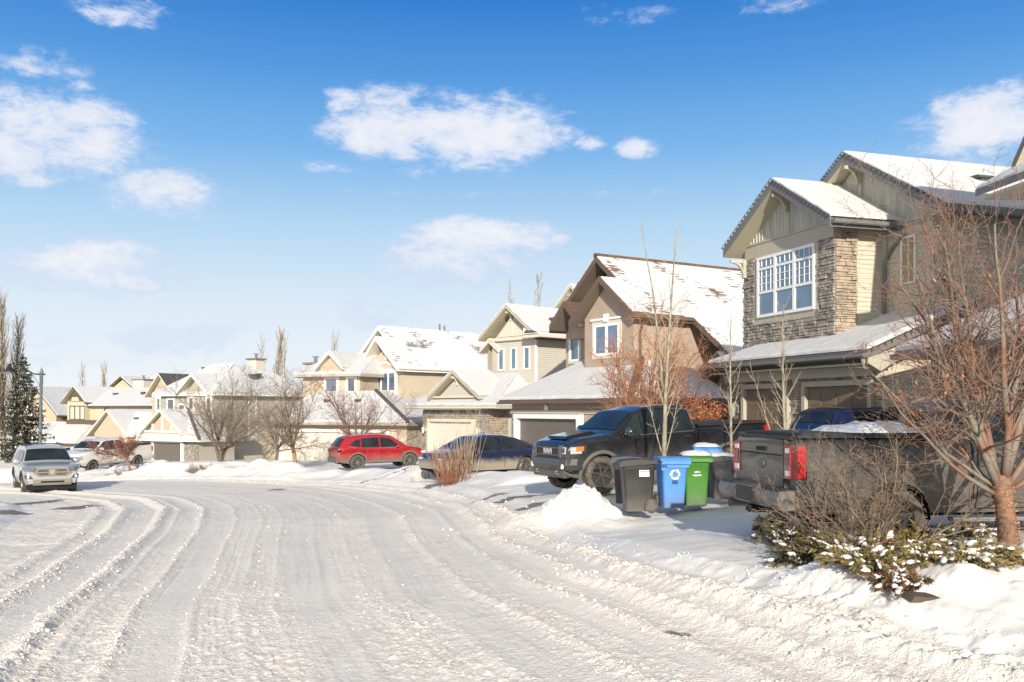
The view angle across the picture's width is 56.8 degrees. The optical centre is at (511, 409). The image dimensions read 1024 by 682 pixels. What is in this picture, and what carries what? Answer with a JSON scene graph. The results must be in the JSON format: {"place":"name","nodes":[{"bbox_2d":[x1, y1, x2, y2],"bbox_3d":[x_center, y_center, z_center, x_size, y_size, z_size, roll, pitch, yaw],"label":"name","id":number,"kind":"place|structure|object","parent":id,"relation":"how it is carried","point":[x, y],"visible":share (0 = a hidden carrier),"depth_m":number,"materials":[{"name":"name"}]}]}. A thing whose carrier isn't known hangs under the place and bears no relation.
{"place":"outdoors","nodes":[
{"label":"outdoors","id":0,"kind":"place"},
{"bbox_2d":[0,415,17,443],"bbox_3d":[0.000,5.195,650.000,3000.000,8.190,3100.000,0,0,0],"label":"land","id":1,"kind":"structure","parent":0,"point":[8,436],"depth_m":308.17,"materials":[{"name":"white snow"}]},
{"bbox_2d":[6,375,153,447],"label":"house","id":2,"kind":"structure","parent":1,"relation":"on","point":[87,406],"depth_m":115.82,"materials":[{"name":"yellow paint"}]},
{"bbox_2d":[69,406,84,419],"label":"window","id":3,"kind":"structure","parent":2,"relation":"in","point":[75,412],"depth_m":116.20,"materials":[{"name":"white glass"}]},
{"bbox_2d":[108,375,155,387],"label":"house","id":4,"kind":"structure","parent":1,"relation":"on","point":[120,381],"depth_m":134.27,"materials":[{"name":"yellow paint"}]},
{"bbox_2d":[0,478,1023,681],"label":"road","id":5,"kind":"structure","parent":0,"point":[320,577],"depth_m":10.19,"materials":[{"name":"white snow"}]},
{"bbox_2d":[12,442,79,491],"bbox_3d":[-17.753,2.194,35.944,2.244,1.789,4.685,0,0,-33],"label":"silver suv","id":6,"kind":"object","parent":5,"relation":"on","point":[43,466],"visible":0.95,"depth_m":34.52,"materials":[{"name":"paint"}]},
{"bbox_2d":[0,494,1023,681],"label":"snow crumbs","id":7,"kind":"object","parent":5,"relation":"on","point":[874,622],"visible":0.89,"depth_m":9.61,"materials":[{"name":"beige snow"}]},
{"bbox_2d":[0,446,1023,660],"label":"ground","id":8,"kind":"structure","parent":0,"point":[711,538],"depth_m":13.97,"materials":[{"name":"white snow"}]},
{"bbox_2d":[0,290,4,413],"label":"poplar tree","id":9,"kind":"object","parent":8,"relation":"on","point":[0,352],"visible":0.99,"depth_m":63.31,"materials":[{"name":"plant"}]},
{"bbox_2d":[0,288,17,452],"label":"poplar tree","id":10,"kind":"object","parent":8,"relation":"on","point":[4,355],"visible":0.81,"depth_m":63.78,"materials":[{"name":"plant"}]},
{"bbox_2d":[4,310,27,451],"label":"poplar tree","id":11,"kind":"object","parent":8,"relation":"on","point":[18,341],"visible":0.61,"depth_m":65.99,"materials":[{"name":"plant"}]},
{"bbox_2d":[3,363,45,443],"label":"street lamp","id":12,"kind":"object","parent":8,"relation":"on","point":[9,369],"visible":0.89,"depth_m":61.92,"materials":[{"name":"black metal"}]},
{"bbox_2d":[0,354,54,462],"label":"spruce tree","id":13,"kind":"object","parent":8,"relation":"on","point":[18,428],"visible":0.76,"depth_m":62.23,"materials":[{"name":"green plant"}]},
{"bbox_2d":[12,386,71,433],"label":"house","id":14,"kind":"structure","parent":8,"relation":"on","point":[55,410],"depth_m":122.47,"materials":[{"name":"beige paint"}]},
{"bbox_2d":[78,361,85,385],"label":"poplar tree","id":15,"kind":"object","parent":8,"relation":"on","point":[82,382],"visible":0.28,"depth_m":150.55,"materials":[{"name":"plant"}]},
{"bbox_2d":[101,360,106,386],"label":"poplar tree","id":16,"kind":"object","parent":8,"relation":"on","point":[103,381],"visible":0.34,"depth_m":152.06,"materials":[{"name":"plant"}]},
{"bbox_2d":[67,437,153,470],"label":"white pickup truck","id":17,"kind":"object","parent":8,"relation":"on","point":[90,461],"visible":0.53,"depth_m":55.76,"materials":[{"name":"paint"}]},
{"bbox_2d":[83,434,142,470],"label":"berry tree","id":18,"kind":"object","parent":8,"relation":"on","point":[125,454],"visible":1,"depth_m":48.54,"materials":[{"name":"brown plant"}]},
{"bbox_2d":[86,367,204,442],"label":"house","id":19,"kind":"structure","parent":8,"relation":"on","point":[124,424],"depth_m":100.54,"materials":[{"name":"beige paint"}]},
{"bbox_2d":[155,396,160,411],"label":"window","id":20,"kind":"structure","parent":19,"relation":"in","point":[158,398],"depth_m":98.04,"materials":[{"name":"white"}]},
{"bbox_2d":[148,363,281,461],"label":"crabapple tree","id":21,"kind":"object","parent":8,"relation":"on","point":[229,436],"visible":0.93,"depth_m":59.69,"materials":[{"name":"brown plant"}]},
{"bbox_2d":[134,353,302,460],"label":"house","id":22,"kind":"structure","parent":8,"relation":"on","point":[162,430],"depth_m":84.23,"materials":[{"name":"beige"}]},
{"bbox_2d":[151,441,183,460],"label":"garage door","id":23,"kind":"structure","parent":22,"relation":"in","point":[162,450],"depth_m":81.78,"materials":[{"name":"grey"}]},
{"bbox_2d":[166,398,174,408],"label":"window","id":24,"kind":"structure","parent":22,"relation":"in","point":[168,401],"depth_m":86.67,"materials":[{"name":"white glass"}]},
{"bbox_2d":[188,396,193,409],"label":"window","id":25,"kind":"structure","parent":22,"relation":"in","point":[191,400],"depth_m":84.73,"materials":[{"name":"white"}]},
{"bbox_2d":[205,396,211,409],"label":"window","id":26,"kind":"structure","parent":22,"relation":"in","point":[208,403],"depth_m":83.64,"materials":[{"name":"white glass"}]},
{"bbox_2d":[258,334,267,362],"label":"poplar tree","id":27,"kind":"object","parent":8,"relation":"on","point":[261,349],"visible":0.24,"depth_m":117.75,"materials":[{"name":"plant"}]},
{"bbox_2d":[230,362,322,462],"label":"crabapple tree","id":28,"kind":"object","parent":8,"relation":"on","point":[288,413],"visible":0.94,"depth_m":49.40,"materials":[{"name":"brown plant"}]},
{"bbox_2d":[272,325,288,375],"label":"poplar tree","id":29,"kind":"object","parent":8,"relation":"on","point":[279,349],"visible":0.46,"depth_m":120.27,"materials":[{"name":"plant"}]},
{"bbox_2d":[279,331,289,380],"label":"poplar tree","id":30,"kind":"object","parent":8,"relation":"on","point":[284,356],"visible":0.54,"depth_m":116.35,"materials":[{"name":"plant"}]},
{"bbox_2d":[242,398,331,460],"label":"crabapple tree","id":31,"kind":"object","parent":8,"relation":"on","point":[282,441],"visible":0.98,"depth_m":48.88,"materials":[{"name":"brown plant"}]},
{"bbox_2d":[330,330,339,350],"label":"poplar tree","id":32,"kind":"object","parent":8,"relation":"on","point":[335,343],"visible":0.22,"depth_m":114.88,"materials":[{"name":"plant"}]},
{"bbox_2d":[248,350,422,460],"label":"house","id":33,"kind":"structure","parent":8,"relation":"on","point":[351,368],"depth_m":64.03,"materials":[{"name":"beige paint"}]},
{"bbox_2d":[279,429,344,460],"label":"garage door","id":34,"kind":"structure","parent":33,"relation":"in","point":[320,454],"depth_m":62.99,"materials":[{"name":"white"}]},
{"bbox_2d":[324,377,338,390],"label":"window","id":35,"kind":"structure","parent":33,"relation":"in","point":[333,383],"depth_m":66.34,"materials":[{"name":"white glass"}]},
{"bbox_2d":[346,376,356,390],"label":"window","id":36,"kind":"structure","parent":33,"relation":"in","point":[351,379],"depth_m":65.63,"materials":[{"name":"white"}]},
{"bbox_2d":[350,429,389,434],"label":"garage door","id":37,"kind":"structure","parent":33,"relation":"in","point":[387,432],"depth_m":60.97,"materials":[{"name":"white"}]},
{"bbox_2d":[305,366,428,437],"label":"crabapple tree","id":38,"kind":"object","parent":8,"relation":"on","point":[344,420],"visible":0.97,"depth_m":54.64,"materials":[{"name":"brown plant"}]},
{"bbox_2d":[327,433,425,469],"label":"red suv","id":39,"kind":"object","parent":8,"relation":"on","point":[355,451],"visible":0.97,"depth_m":46.80,"materials":[{"name":"paint"}]},
{"bbox_2d":[359,324,487,398],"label":"house","id":40,"kind":"structure","parent":8,"relation":"on","point":[424,362],"depth_m":68.12,"materials":[{"name":"beige paint"}]},
{"bbox_2d":[379,369,397,393],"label":"window","id":41,"kind":"structure","parent":40,"relation":"in","point":[382,386],"depth_m":66.78,"materials":[{"name":"white"}]},
{"bbox_2d":[426,438,479,485],"bbox_3d":[-2.039,1.755,32.133,2.006,1.643,2.225,0,0,0],"label":"dogwood shrub","id":42,"kind":"object","parent":8,"relation":"on","point":[450,479],"visible":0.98,"depth_m":31.86,"materials":[{"name":"brown plant"}]},
{"bbox_2d":[440,405,491,480],"bbox_3d":[-1.597,1.153,32.686,1.891,2.790,1.553,0,0,33],"label":"tall grass clump","id":43,"kind":"object","parent":8,"relation":"on","point":[467,445],"visible":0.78,"depth_m":32.58,"materials":[{"name":"beige plant"}]},
{"bbox_2d":[419,434,533,476],"bbox_3d":[-1.143,1.749,36.401,4.730,1.624,2.216,0,0,-35],"label":"blue hatchback","id":44,"kind":"object","parent":8,"relation":"on","point":[501,453],"visible":0.68,"depth_m":35.73,"materials":[{"name":"paint"}]},
{"bbox_2d":[402,283,576,451],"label":"house","id":45,"kind":"structure","parent":8,"relation":"on","point":[521,346],"depth_m":55.62,"materials":[{"name":"beige"}]},
{"bbox_2d":[427,418,475,451],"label":"garage door","id":46,"kind":"structure","parent":45,"relation":"in","point":[436,428],"depth_m":55.93,"materials":[{"name":"beige metal"}]},
{"bbox_2d":[497,347,504,370],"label":"window","id":47,"kind":"structure","parent":45,"relation":"in","point":[500,355],"depth_m":57.10,"materials":[{"name":"white"}]},
{"bbox_2d":[510,347,516,370],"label":"window","id":48,"kind":"structure","parent":45,"relation":"in","point":[513,350],"depth_m":56.33,"materials":[{"name":"white"}]},
{"bbox_2d":[523,346,530,369],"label":"window","id":49,"kind":"structure","parent":45,"relation":"in","point":[526,349],"depth_m":55.45,"materials":[{"name":"white"}]},
{"bbox_2d":[506,279,513,303],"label":"poplar tree","id":50,"kind":"object","parent":8,"relation":"on","point":[510,292],"visible":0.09,"depth_m":98.46,"materials":[{"name":"plant"}]},
{"bbox_2d":[534,271,543,306],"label":"poplar tree","id":51,"kind":"object","parent":8,"relation":"on","point":[538,294],"visible":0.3,"depth_m":95.13,"materials":[{"name":"plant"}]},
{"bbox_2d":[497,253,743,444],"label":"house","id":52,"kind":"structure","parent":8,"relation":"on","point":[593,307],"depth_m":43.13,"materials":[{"name":"beige paint"}]},
{"bbox_2d":[513,414,583,444],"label":"garage door","id":53,"kind":"structure","parent":52,"relation":"in","point":[530,428],"depth_m":43.45,"materials":[{"name":"grey metal"}]},
{"bbox_2d":[568,339,581,363],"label":"window","id":54,"kind":"structure","parent":52,"relation":"in","point":[574,346],"depth_m":47.22,"materials":[{"name":"white"}]},
{"bbox_2d":[592,319,621,359],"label":"window","id":55,"kind":"structure","parent":52,"relation":"in","point":[600,329],"depth_m":42.75,"materials":[{"name":"white"}]},
{"bbox_2d":[718,415,734,419],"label":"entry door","id":56,"kind":"structure","parent":52,"relation":"in","point":[724,418],"depth_m":41.24,"materials":[{"name":"brown"}]},
{"bbox_2d":[610,455,648,503],"bbox_3d":[2.334,1.406,18.897,0.762,0.967,0.558,0,0,5],"label":"wheeled cart","id":57,"kind":"object","parent":8,"relation":"on","point":[617,480],"visible":0.36,"depth_m":18.71,"materials":[{"name":"black plastic"}]},
{"bbox_2d":[615,458,662,512],"bbox_3d":[2.358,1.410,17.601,0.812,0.986,0.580,0,0,-2],"label":"wheeled cart","id":58,"kind":"object","parent":8,"relation":"on","point":[637,478],"visible":1,"depth_m":17.38,"materials":[{"name":"black plastic"}]},
{"bbox_2d":[531,404,769,493],"bbox_3d":[3.506,0.871,23.696,6.099,2.024,2.513,-2,1,-26],"label":"black pickup truck","id":59,"kind":"object","parent":8,"relation":"on","point":[585,452],"visible":0.75,"depth_m":22.51,"materials":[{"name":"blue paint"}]},
{"bbox_2d":[585,283,738,418],"bbox_3d":[4.378,-0.847,28.325,4.377,5.835,5.967,0,0,0],"label":"rusty tree","id":60,"kind":"object","parent":8,"relation":"on","point":[643,392],"visible":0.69,"depth_m":28.73,"materials":[{"name":"brown plant"}]},
{"bbox_2d":[612,350,711,412],"bbox_3d":[4.853,0.053,30.426,3.530,3.838,2.770,0,0,0],"label":"beech shrub","id":61,"kind":"object","parent":8,"relation":"on","point":[672,388],"visible":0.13,"depth_m":30.60,"materials":[{"name":"orange plant"}]},
{"bbox_2d":[636,218,697,455],"bbox_3d":[3.240,-1.074,20.096,1.136,6.263,1.035,0,0,-20],"label":"aspen tree","id":62,"kind":"object","parent":8,"relation":"on","point":[664,449],"visible":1,"depth_m":20.09,"materials":[{"name":"beige plant"}]},
{"bbox_2d":[652,456,690,507],"bbox_3d":[3.073,1.407,18.335,0.580,1.004,0.762,0,0,-6],"label":"wheeled cart","id":63,"kind":"object","parent":8,"relation":"on","point":[671,471],"visible":0.88,"depth_m":18.06,"materials":[{"name":"blue plastic"}]},
{"bbox_2d":[653,373,729,420],"bbox_3d":[5.774,0.376,30.297,3.174,3.061,2.405,0,0,-36],"label":"beech shrub","id":64,"kind":"object","parent":8,"relation":"on","point":[711,412],"visible":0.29,"depth_m":29.97,"materials":[{"name":"orange plant"}]},
{"bbox_2d":[678,450,712,505],"bbox_3d":[3.591,1.352,18.635,0.580,1.096,0.762,0,0,2],"label":"wheeled cart","id":65,"kind":"object","parent":8,"relation":"on","point":[696,485],"visible":0.83,"depth_m":18.35,"materials":[{"name":"green plastic"}]},
{"bbox_2d":[691,442,721,496],"bbox_3d":[4.182,1.306,20.435,0.580,1.180,0.762,0,0,5],"label":"wheeled cart","id":66,"kind":"object","parent":8,"relation":"on","point":[708,447],"visible":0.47,"depth_m":20.11,"materials":[{"name":"blue plastic"}]},
{"bbox_2d":[709,452,733,498],"bbox_3d":[4.221,1.333,19.000,0.638,0.950,0.614,0,0,0],"label":"wheeled cart","id":67,"kind":"object","parent":8,"relation":"on","point":[721,465],"visible":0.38,"depth_m":18.76,"materials":[{"name":"black plastic"}]},
{"bbox_2d":[718,306,743,453],"bbox_3d":[4.547,-0.164,20.017,0.815,4.164,0.615,0,0,-32],"label":"aspen tree","id":68,"kind":"object","parent":8,"relation":"on","point":[729,375],"visible":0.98,"depth_m":20.04,"materials":[{"name":"beige plant"}]},
{"bbox_2d":[752,514,795,530],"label":"juniper","id":69,"kind":"object","parent":8,"relation":"on","point":[755,527],"visible":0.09,"depth_m":13.55,"materials":[{"name":"green plant"}]},
{"bbox_2d":[744,292,804,429],"bbox_3d":[5.239,-0.231,18.991,1.130,4.281,0.665,0,0,0],"label":"aspen tree","id":70,"kind":"object","parent":8,"relation":"on","point":[783,389],"visible":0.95,"depth_m":18.95,"materials":[{"name":"beige plant"}]},
{"bbox_2d":[749,514,821,547],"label":"juniper","id":71,"kind":"object","parent":8,"relation":"on","point":[775,533],"visible":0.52,"depth_m":12.01,"materials":[{"name":"green plant"}]},
{"bbox_2d":[763,542,816,567],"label":"juniper","id":72,"kind":"object","parent":8,"relation":"on","point":[786,557],"visible":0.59,"depth_m":10.65,"materials":[{"name":"green plant"}]},
{"bbox_2d":[775,529,869,555],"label":"juniper","id":73,"kind":"object","parent":8,"relation":"on","point":[799,540],"visible":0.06,"depth_m":11.11,"materials":[{"name":"green plant"}]},
{"bbox_2d":[796,525,882,560],"bbox_3d":[3.595,1.467,10.152,1.007,0.396,1.000,0,0,0],"label":"juniper","id":74,"kind":"object","parent":8,"relation":"on","point":[819,547],"visible":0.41,"depth_m":10.12,"materials":[{"name":"green plant"}]},
{"bbox_2d":[789,406,903,429],"bbox_3d":[9.341,0.792,23.597,4.720,1.804,2.247,0,0,-20],"label":"blue suv","id":75,"kind":"object","parent":8,"relation":"on","point":[812,418],"visible":0.2,"depth_m":22.60,"materials":[{"name":"blue paint"}]},
{"bbox_2d":[797,511,900,541],"bbox_3d":[4.155,1.475,11.731,1.260,0.498,1.236,0,0,21],"label":"juniper","id":76,"kind":"object","parent":8,"relation":"on","point":[867,524],"visible":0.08,"depth_m":11.55,"materials":[{"name":"green plant"}]},
{"bbox_2d":[703,151,1023,429],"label":"house","id":77,"kind":"structure","parent":8,"relation":"on","point":[799,242],"depth_m":25.49,"materials":[{"name":"grey"}]},
{"bbox_2d":[741,383,790,429],"bbox_3d":[7.343,0.480,27.474,0.160,2.440,2.380,0,0,-18],"label":"garage door","id":78,"kind":"structure","parent":77,"relation":"in","point":[751,406],"depth_m":27.45,"materials":[{"name":"brown"}]},
{"bbox_2d":[756,243,814,317],"bbox_3d":[7.838,-3.655,27.261,0.050,1.810,2.830,0,0,-18],"label":"window","id":79,"kind":"structure","parent":77,"relation":"in","point":[779,274],"depth_m":27.19,"materials":[{"name":"white"}]},
{"bbox_2d":[801,379,875,410],"bbox_3d":[8.350,0.480,24.357,0.160,2.440,2.830,0,0,-18],"label":"garage door","id":80,"kind":"structure","parent":77,"relation":"in","point":[815,394],"depth_m":24.36,"materials":[{"name":"brown"}]},
{"bbox_2d":[900,234,915,284],"bbox_3d":[10.371,-3.915,24.791,0.048,1.250,0.550,0,0,-18],"label":"window","id":81,"kind":"structure","parent":77,"relation":"in","point":[902,253],"depth_m":24.78,"materials":[{"name":"white glass"}]},
{"bbox_2d":[828,530,900,552],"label":"juniper","id":82,"kind":"object","parent":8,"relation":"on","point":[888,543],"visible":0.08,"depth_m":10.22,"materials":[{"name":"green plant"}]},
{"bbox_2d":[718,394,1023,536],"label":"grey pickup truck","id":83,"kind":"object","parent":8,"relation":"on","point":[770,452],"visible":0.59,"depth_m":11.69,"materials":[{"name":"paint"}]},
{"bbox_2d":[813,544,929,576],"bbox_3d":[3.602,1.486,9.512,1.113,0.333,0.954,0,0,0],"label":"juniper","id":84,"kind":"object","parent":8,"relation":"on","point":[855,561],"visible":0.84,"depth_m":9.34,"materials":[{"name":"green plant"}]},
{"bbox_2d":[744,406,1023,567],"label":"grey shrub","id":85,"kind":"object","parent":8,"relation":"on","point":[847,518],"visible":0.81,"depth_m":10.46,"materials":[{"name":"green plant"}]},
{"bbox_2d":[852,555,934,599],"bbox_3d":[3.787,1.577,9.079,0.813,0.356,0.637,0,0,-21],"label":"juniper","id":86,"kind":"object","parent":8,"relation":"on","point":[897,580],"visible":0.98,"depth_m":8.97,"materials":[{"name":"green plant"}]},
{"bbox_2d":[891,518,947,548],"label":"juniper","id":87,"kind":"object","parent":8,"relation":"on","point":[909,534],"visible":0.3,"depth_m":11.16,"materials":[{"name":"green plant"}]},
{"bbox_2d":[901,591,939,602],"bbox_3d":[3.851,1.751,8.750,0.460,0.080,0.170,7,4,-11],"label":"flat stone","id":88,"kind":"object","parent":8,"relation":"on","point":[919,597],"visible":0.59,"depth_m":8.67,"materials":[{"name":"beige stone"}]},
{"bbox_2d":[903,542,941,568],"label":"juniper","id":89,"kind":"object","parent":8,"relation":"on","point":[921,552],"visible":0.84,"depth_m":9.42,"materials":[{"name":"green plant"}]},
{"bbox_2d":[832,140,1023,545],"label":"copper bark tree","id":90,"kind":"object","parent":8,"relation":"on","point":[973,410],"visible":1,"depth_m":10.20,"materials":[{"name":"brown plant"}]},
{"bbox_2d":[917,538,945,544],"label":"juniper","id":91,"kind":"object","parent":8,"relation":"on","point":[925,542],"visible":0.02,"depth_m":10.10,"materials":[{"name":"green plant"}]},
{"bbox_2d":[920,524,979,545],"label":"juniper","id":92,"kind":"object","parent":8,"relation":"on","point":[957,536],"visible":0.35,"depth_m":11.17,"materials":[{"name":"green plant"}]},
{"bbox_2d":[890,136,1023,395],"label":"house","id":93,"kind":"structure","parent":8,"relation":"on","point":[1013,177],"depth_m":18.52,"materials":[{"name":"beige paint"}]},
{"bbox_2d":[949,375,1023,393],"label":"garage door","id":94,"kind":"structure","parent":93,"relation":"in","point":[1022,383],"depth_m":17.59,"materials":[{"name":"brown"}]},
{"bbox_2d":[896,538,1023,571],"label":"juniper","id":95,"kind":"object","parent":8,"relation":"on","point":[962,552],"visible":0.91,"depth_m":9.38,"materials":[{"name":"green plant"}]},
{"bbox_2d":[937,521,996,538],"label":"juniper","id":96,"kind":"object","parent":8,"relation":"on","point":[978,531],"visible":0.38,"depth_m":11.51,"materials":[{"name":"green plant"}]},
{"bbox_2d":[996,540,1008,547],"bbox_3d":[5.162,1.460,10.054,0.198,0.130,0.159,0,0,-24],"label":"rock","id":97,"kind":"object","parent":8,"relation":"on","point":[1003,543],"visible":0.36,"depth_m":10.01,"materials":[{"name":"beige stone"}]},
{"bbox_2d":[989,514,1020,545],"bbox_3d":[5.182,1.313,10.021,0.350,0.432,0.556,0,0,37],"label":"dry weed","id":98,"kind":"object","parent":8,"relation":"on","point":[1007,530],"visible":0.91,"depth_m":10.07,"materials":[{"name":"brown plant"}]},
{"bbox_2d":[989,542,1023,565],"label":"juniper","id":99,"kind":"object","parent":8,"relation":"on","point":[1019,553],"visible":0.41,"depth_m":9.31,"materials":[{"name":"green plant"}]},
{"bbox_2d":[0,0,1023,410],"label":"sky","id":100,"kind":"structure","parent":0,"point":[183,183],"materials":[{"name":"blue"}]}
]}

